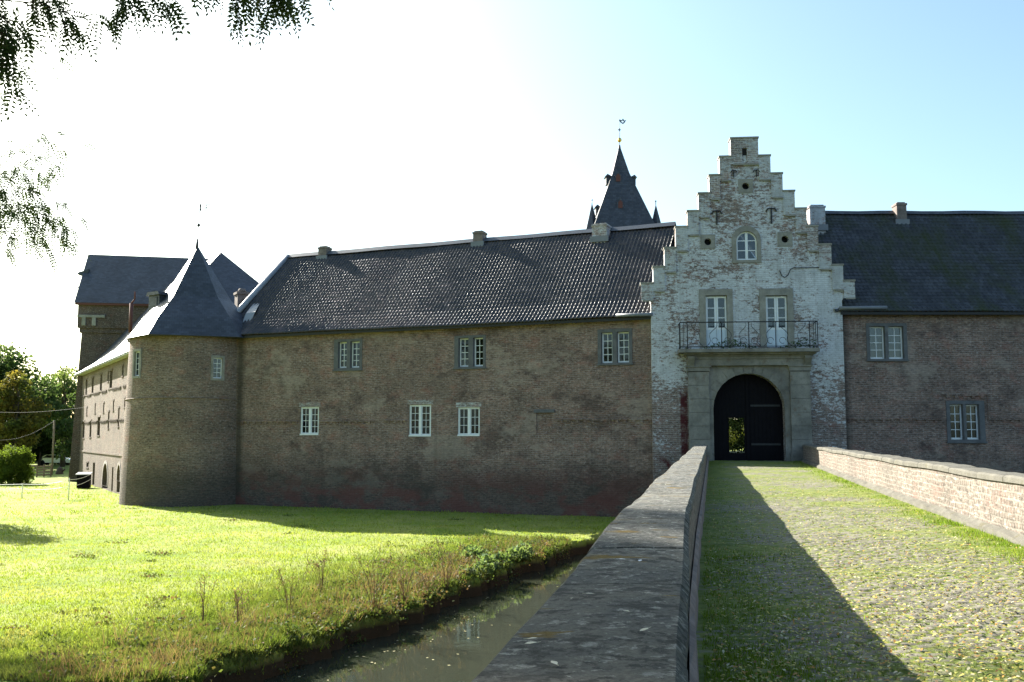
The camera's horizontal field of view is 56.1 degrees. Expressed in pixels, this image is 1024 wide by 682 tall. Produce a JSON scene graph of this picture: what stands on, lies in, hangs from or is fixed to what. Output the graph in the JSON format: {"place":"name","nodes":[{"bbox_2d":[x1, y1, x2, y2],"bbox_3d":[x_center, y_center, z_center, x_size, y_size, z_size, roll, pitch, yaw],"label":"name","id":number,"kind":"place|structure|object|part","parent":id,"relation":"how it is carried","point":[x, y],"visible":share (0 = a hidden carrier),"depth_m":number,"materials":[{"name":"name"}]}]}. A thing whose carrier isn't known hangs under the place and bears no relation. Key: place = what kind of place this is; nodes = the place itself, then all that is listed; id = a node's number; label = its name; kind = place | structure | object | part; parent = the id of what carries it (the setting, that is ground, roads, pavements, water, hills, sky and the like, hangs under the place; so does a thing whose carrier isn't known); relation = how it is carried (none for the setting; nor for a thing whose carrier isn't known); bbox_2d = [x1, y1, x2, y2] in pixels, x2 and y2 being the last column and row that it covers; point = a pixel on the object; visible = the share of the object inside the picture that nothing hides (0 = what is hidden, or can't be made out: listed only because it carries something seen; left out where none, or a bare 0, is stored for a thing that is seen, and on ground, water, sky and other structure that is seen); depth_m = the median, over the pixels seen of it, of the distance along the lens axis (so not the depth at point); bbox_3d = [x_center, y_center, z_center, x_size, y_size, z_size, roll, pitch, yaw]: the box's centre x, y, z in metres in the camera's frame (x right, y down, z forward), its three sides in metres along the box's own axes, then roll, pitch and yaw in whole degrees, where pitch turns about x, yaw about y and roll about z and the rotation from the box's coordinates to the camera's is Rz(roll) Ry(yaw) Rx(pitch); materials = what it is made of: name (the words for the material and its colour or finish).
{"place":"outdoors","nodes":[
{"label":"outdoors","id":0,"kind":"place"},
{"bbox_2d":[0,449,742,681],"bbox_3d":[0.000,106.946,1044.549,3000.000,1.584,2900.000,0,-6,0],"label":"ground","id":1,"kind":"structure","parent":0,"point":[379,628],"depth_m":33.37,"materials":[{"name":"green plant"}]},
{"bbox_2d":[0,443,35,483],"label":"bush","id":2,"kind":"object","parent":1,"relation":"on","point":[15,466],"visible":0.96,"depth_m":76.45,"materials":[{"name":"green plant"}]},
{"bbox_2d":[0,369,54,452],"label":"broadleaf tree","id":3,"kind":"object","parent":1,"relation":"on","point":[31,418],"visible":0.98,"depth_m":101.99,"materials":[{"name":"green plant"}]},
{"bbox_2d":[10,429,51,463],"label":"dark tree","id":4,"kind":"object","parent":1,"relation":"on","point":[37,450],"visible":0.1,"depth_m":118.17,"materials":[{"name":"green plant"}]},
{"bbox_2d":[0,342,65,440],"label":"broadleaf tree","id":5,"kind":"object","parent":1,"relation":"on","point":[8,363],"visible":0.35,"depth_m":111.25,"materials":[{"name":"green plant"}]},
{"bbox_2d":[12,419,59,465],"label":"dark tree","id":6,"kind":"object","parent":1,"relation":"on","point":[49,444],"visible":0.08,"depth_m":119.87,"materials":[{"name":"green plant"}]},
{"bbox_2d":[36,464,51,476],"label":"paddock gate","id":7,"kind":"structure","parent":1,"relation":"on","point":[43,471],"depth_m":88.64,"materials":[{"name":"brown wood"}]},
{"bbox_2d":[0,57,97,273],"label":"tall tree","id":8,"kind":"object","parent":1,"relation":"on","point":[10,213],"visible":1,"depth_m":24.39,"materials":[{"name":"green plant"}]},
{"bbox_2d":[35,454,69,465],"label":"parked car","id":9,"kind":"object","parent":1,"relation":"on","point":[47,458],"visible":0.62,"depth_m":121.40,"materials":[{"name":"silver metal"}]},
{"bbox_2d":[51,420,54,474],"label":"utility pole","id":10,"kind":"object","parent":1,"relation":"on","point":[52,459],"visible":0.78,"depth_m":93.80,"materials":[{"name":"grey wood"}]},
{"bbox_2d":[40,365,77,466],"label":"broadleaf tree","id":11,"kind":"object","parent":1,"relation":"on","point":[68,385],"visible":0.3,"depth_m":117.64,"materials":[{"name":"green plant"}]},
{"bbox_2d":[44,392,75,459],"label":"broadleaf tree","id":12,"kind":"object","parent":1,"relation":"on","point":[63,429],"visible":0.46,"depth_m":110.27,"materials":[{"name":"green plant"}]},
{"bbox_2d":[55,467,64,473],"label":"tree stump","id":13,"kind":"object","parent":1,"relation":"on","point":[60,470],"visible":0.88,"depth_m":94.95,"materials":[{"name":"brown wood"}]},
{"bbox_2d":[75,472,92,487],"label":"bin hut","id":14,"kind":"object","parent":1,"relation":"on","point":[86,476],"visible":1,"depth_m":69.97,"materials":[{"name":"black wood"}]},
{"bbox_2d":[68,254,208,481],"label":"square tower","id":15,"kind":"structure","parent":1,"relation":"on","point":[109,286],"depth_m":82.90,"materials":[{"name":"brick"}]},
{"bbox_2d":[74,252,259,493],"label":"castle range","id":16,"kind":"structure","parent":1,"relation":"on","point":[104,386],"depth_m":68.78,"materials":[{"name":"brick"}]},
{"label":"door","id":17,"kind":"part","parent":16,"relation":"part of","materials":[{"name":"wood"}]},
{"bbox_3d":[-25.831,8.987,63.448,0.370,2.028,1.740,3,-7,-31],"label":"door","id":18,"kind":"part","parent":16,"relation":"part of","materials":[{"name":"beige stone"}]},
{"bbox_2d":[0,0,334,123],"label":"overhanging tree","id":19,"kind":"object","parent":1,"relation":"on","point":[9,46],"visible":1,"depth_m":9.34,"materials":[{"name":"green plant"}]},
{"bbox_2d":[119,203,243,506],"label":"round tower","id":20,"kind":"structure","parent":1,"relation":"on","point":[179,442],"depth_m":52.74,"materials":[{"name":"brown brick"}]},
{"bbox_2d":[132,349,141,377],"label":"window","id":21,"kind":"structure","parent":20,"relation":"in","point":[137,353],"depth_m":53.44,"materials":[{"name":"grey stone"}]},
{"bbox_2d":[210,355,224,380],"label":"window","id":22,"kind":"structure","parent":20,"relation":"in","point":[217,361],"depth_m":53.36,"materials":[{"name":"grey stone"}]},
{"bbox_2d":[195,573,217,619],"bbox_3d":[-6.292,5.330,19.778,0.470,1.078,0.394,5,-7,-41],"label":"dry plant","id":23,"kind":"object","parent":1,"relation":"on","point":[202,610],"visible":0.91,"depth_m":19.72,"materials":[{"name":"plant"}]},
{"bbox_2d":[231,587,256,623],"bbox_3d":[-5.353,5.303,19.062,0.439,0.832,0.720,0,-6,0],"label":"dry plant","id":24,"kind":"object","parent":1,"relation":"on","point":[238,614],"visible":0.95,"depth_m":19.06,"materials":[{"name":"plant"}]},
{"bbox_2d":[0,536,568,681],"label":"dry bank stems","id":25,"kind":"object","parent":1,"relation":"on","point":[227,630],"visible":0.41,"depth_m":17.67,"materials":[{"name":"green plant"}]},
{"bbox_2d":[0,532,571,681],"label":"bank grass","id":26,"kind":"structure","parent":1,"relation":"on","point":[8,668],"depth_m":19.43,"materials":[{"name":"green plant"}]},
{"bbox_2d":[0,507,577,681],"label":"bank weeds","id":27,"kind":"object","parent":1,"relation":"on","point":[397,608],"visible":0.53,"depth_m":20.60,"materials":[{"name":"green plant"}]},
{"bbox_2d":[271,565,309,609],"bbox_3d":[-4.749,5.390,20.695,0.746,1.094,0.893,3,-6,-26],"label":"dry plant","id":28,"kind":"object","parent":1,"relation":"on","point":[285,591],"visible":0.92,"depth_m":20.62,"materials":[{"name":"plant"}]},
{"bbox_2d":[305,550,335,592],"bbox_3d":[-4.629,5.540,22.964,0.723,1.178,0.887,0,-6,0],"label":"dry plant","id":29,"kind":"object","parent":1,"relation":"on","point":[321,582],"visible":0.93,"depth_m":23.09,"materials":[{"name":"green plant"}]},
{"bbox_2d":[347,548,403,607],"bbox_3d":[-3.017,5.278,21.104,1.251,1.411,0.980,0,-6,0],"label":"dry plant","id":30,"kind":"object","parent":1,"relation":"on","point":[373,599],"visible":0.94,"depth_m":21.14,"materials":[{"name":"plant"}]},
{"bbox_2d":[390,560,427,600],"bbox_3d":[-2.402,5.644,22.504,0.904,1.037,0.934,0,-6,0],"label":"dry plant","id":31,"kind":"object","parent":1,"relation":"on","point":[400,578],"visible":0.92,"depth_m":22.43,"materials":[{"name":"plant"}]},
{"bbox_2d":[416,570,440,596],"bbox_3d":[-2.036,6.019,23.680,0.737,0.776,0.500,5,-7,-39],"label":"dry plant","id":32,"kind":"object","parent":1,"relation":"on","point":[425,583],"visible":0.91,"depth_m":23.69,"materials":[{"name":"brown plant"}]},
{"bbox_2d":[427,537,465,590],"bbox_3d":[-1.635,5.746,24.727,0.995,1.381,1.032,4,-7,-38],"label":"dry plant","id":33,"kind":"object","parent":1,"relation":"on","point":[450,572],"visible":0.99,"depth_m":24.70,"materials":[{"name":"plant"}]},
{"bbox_2d":[231,222,675,516],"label":"castle wing","id":34,"kind":"structure","parent":1,"relation":"on","point":[480,372],"depth_m":49.86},
{"bbox_2d":[299,402,320,434],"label":"window","id":35,"kind":"structure","parent":34,"relation":"in","point":[310,410],"depth_m":52.10,"materials":[{"name":"white paint"}]},
{"bbox_2d":[332,339,361,370],"bbox_3d":[-8.749,0.764,51.580,1.833,1.715,0.380,-2,-6,22],"label":"window","id":36,"kind":"structure","parent":34,"relation":"in","point":[347,352],"depth_m":51.55,"materials":[{"name":"grey stone"}]},
{"bbox_2d":[407,400,432,435],"bbox_3d":[-4.722,3.987,49.568,1.467,1.872,0.190,-2,-6,22],"label":"window","id":37,"kind":"structure","parent":34,"relation":"in","point":[420,415],"depth_m":49.58,"materials":[{"name":"white paint"}]},
{"bbox_2d":[456,402,480,435],"bbox_3d":[-2.149,3.961,48.566,1.414,1.693,0.280,-2,-6,22],"label":"window","id":38,"kind":"structure","parent":34,"relation":"in","point":[469,412],"depth_m":48.53,"materials":[{"name":"white paint"}]},
{"bbox_2d":[453,335,485,369],"bbox_3d":[-2.094,0.578,48.877,1.832,1.722,0.380,-2,-6,22],"label":"window","id":39,"kind":"structure","parent":34,"relation":"in","point":[469,350],"depth_m":48.83,"materials":[{"name":"grey stone"}]},
{"bbox_2d":[597,328,632,365],"bbox_3d":[4.964,0.299,46.017,1.790,1.743,0.380,-2,-6,22],"label":"window","id":40,"kind":"structure","parent":34,"relation":"in","point":[614,345],"depth_m":45.99,"materials":[{"name":"white stone"}]},
{"bbox_2d":[457,540,534,574],"bbox_3d":[-0.444,6.553,29.356,2.393,0.537,6.158,0,-6,0],"label":"nettle patch","id":41,"kind":"object","parent":1,"relation":"on","point":[525,552],"visible":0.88,"depth_m":29.28,"materials":[{"name":"green plant"}]},
{"bbox_2d":[586,119,660,228],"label":"spire tower","id":42,"kind":"structure","parent":1,"relation":"on","point":[622,203],"depth_m":75.91,"materials":[{"name":"grey stone"}]},
{"bbox_2d":[640,136,855,481],"bbox_3d":[11.302,-0.033,48.611,9.819,18.449,10.200,-1,-6,5],"label":"gatehouse","id":43,"kind":"object","parent":1,"relation":"on","point":[746,291],"visible":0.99,"depth_m":44.51,"materials":[{"name":"white brick"}]},
{"bbox_2d":[699,289,733,347],"bbox_3d":[9.512,-1.049,44.759,1.531,2.719,0.360,-1,-6,5],"label":"balcony door","id":44,"kind":"structure","parent":43,"relation":"in","point":[719,307],"depth_m":44.69,"materials":[{"name":"white wood"}]},
{"bbox_2d":[732,226,760,262],"bbox_3d":[10.960,-4.505,44.959,1.328,1.751,0.330,-1,-6,5],"label":"window","id":45,"kind":"structure","parent":43,"relation":"in","point":[746,240],"depth_m":44.88,"materials":[{"name":"grey stone"}]},
{"bbox_2d":[713,374,783,460],"bbox_3d":[10.938,3.581,44.858,3.195,4.002,0.918,-1,-6,5],"label":"gate door","id":46,"kind":"structure","parent":43,"relation":"in","point":[752,398],"depth_m":44.43,"materials":[{"name":"black wood"}]},
{"bbox_2d":[759,288,794,347],"bbox_3d":[12.245,-1.058,44.507,1.528,2.733,0.360,-1,-6,5],"label":"balcony door","id":47,"kind":"structure","parent":43,"relation":"in","point":[779,307],"depth_m":44.43,"materials":[{"name":"white wood"}]},
{"bbox_2d":[806,202,1023,473],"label":"castle wing","id":48,"kind":"structure","parent":1,"relation":"on","point":[932,313],"depth_m":44.40,"materials":[{"name":"brick"}]},
{"bbox_2d":[866,323,909,360],"bbox_3d":[17.318,0.069,44.484,1.973,1.775,0.400,0,-6,0],"label":"window","id":49,"kind":"structure","parent":48,"relation":"in","point":[884,341],"depth_m":44.51,"materials":[{"name":"white stone"}]},
{"bbox_2d":[946,401,987,442],"bbox_3d":[20.807,3.721,44.130,1.844,1.951,0.380,0,-6,0],"label":"window","id":50,"kind":"structure","parent":48,"relation":"in","point":[965,420],"depth_m":44.12,"materials":[{"name":"white stone"}]},
{"bbox_2d":[263,551,587,681],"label":"water","id":51,"kind":"structure","parent":0,"point":[498,617],"depth_m":20.13,"materials":[{"name":"grey liquid"}]},
{"bbox_2d":[298,567,572,676],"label":"floating leaves","id":52,"kind":"object","parent":51,"relation":"on","point":[413,634],"visible":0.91,"depth_m":20.11,"materials":[{"name":"green plant"}]},
{"bbox_2d":[0,0,1023,413],"label":"sky","id":53,"kind":"structure","parent":0,"point":[385,122],"materials":[{"name":"white"}]},
{"bbox_2d":[696,460,1023,681],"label":"road","id":54,"kind":"structure","parent":0,"point":[771,471],"depth_m":10.37,"materials":[{"name":"grey stone"}]},
{"bbox_2d":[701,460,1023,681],"bbox_3d":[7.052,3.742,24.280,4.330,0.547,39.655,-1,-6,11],"label":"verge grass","id":55,"kind":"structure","parent":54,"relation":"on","point":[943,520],"depth_m":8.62,"materials":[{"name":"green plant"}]},
{"bbox_2d":[704,477,1023,681],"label":"fallen leaves","id":56,"kind":"object","parent":54,"relation":"on","point":[909,651],"visible":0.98,"depth_m":8.42,"materials":[{"name":"yellow plant"}]},
{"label":"courtyard","id":57,"kind":"structure","parent":0,"visible":0},
{"bbox_2d":[729,423,743,445],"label":"courtyard bush","id":58,"kind":"object","parent":57,"relation":"on","point":[732,438],"visible":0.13,"depth_m":58.66,"materials":[{"name":"green plant"}]},
{"bbox_2d":[729,418,744,452],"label":"courtyard tree","id":59,"kind":"object","parent":57,"relation":"on","point":[736,424],"visible":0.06,"depth_m":65.20,"materials":[{"name":"green plant"}]},
{"bbox_3d":[-29.931,9.269,58.647,0.068,1.090,0.068,0,-6,0],"label":"fence post","id":60,"kind":"object","parent":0,"visible":0},
{"bbox_2d":[0,477,83,484],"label":"fence tape","id":61,"kind":"object","parent":60,"relation":"attached to","point":[36,484],"visible":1,"depth_m":58.46,"materials":[{"name":"white plastic"}]},
{"bbox_3d":[-26.282,8.889,56.944,0.068,1.515,0.068,0,-6,0],"label":"fence post","id":62,"kind":"object","parent":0,"visible":0},
{"bbox_2d":[30,480,88,489],"bbox_3d":[-31.755,9.263,61.925,7.371,0.330,12.874,2,-6,-18],"label":"fence tape","id":63,"kind":"object","parent":62,"relation":"attached to","point":[54,488],"visible":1,"depth_m":58.03,"materials":[{"name":"white plastic"}]},
{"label":"bridge","id":64,"kind":"object","parent":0,"visible":0},
{"bbox_2d":[471,445,708,681],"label":"parapet wall","id":65,"kind":"structure","parent":64,"relation":"on","point":[598,635],"depth_m":3.57,"materials":[{"name":"stone"}]},
{"bbox_2d":[801,445,1023,546],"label":"parapet wall","id":66,"kind":"structure","parent":64,"relation":"on","point":[989,501],"depth_m":17.76,"materials":[{"name":"brick"}]}
]}

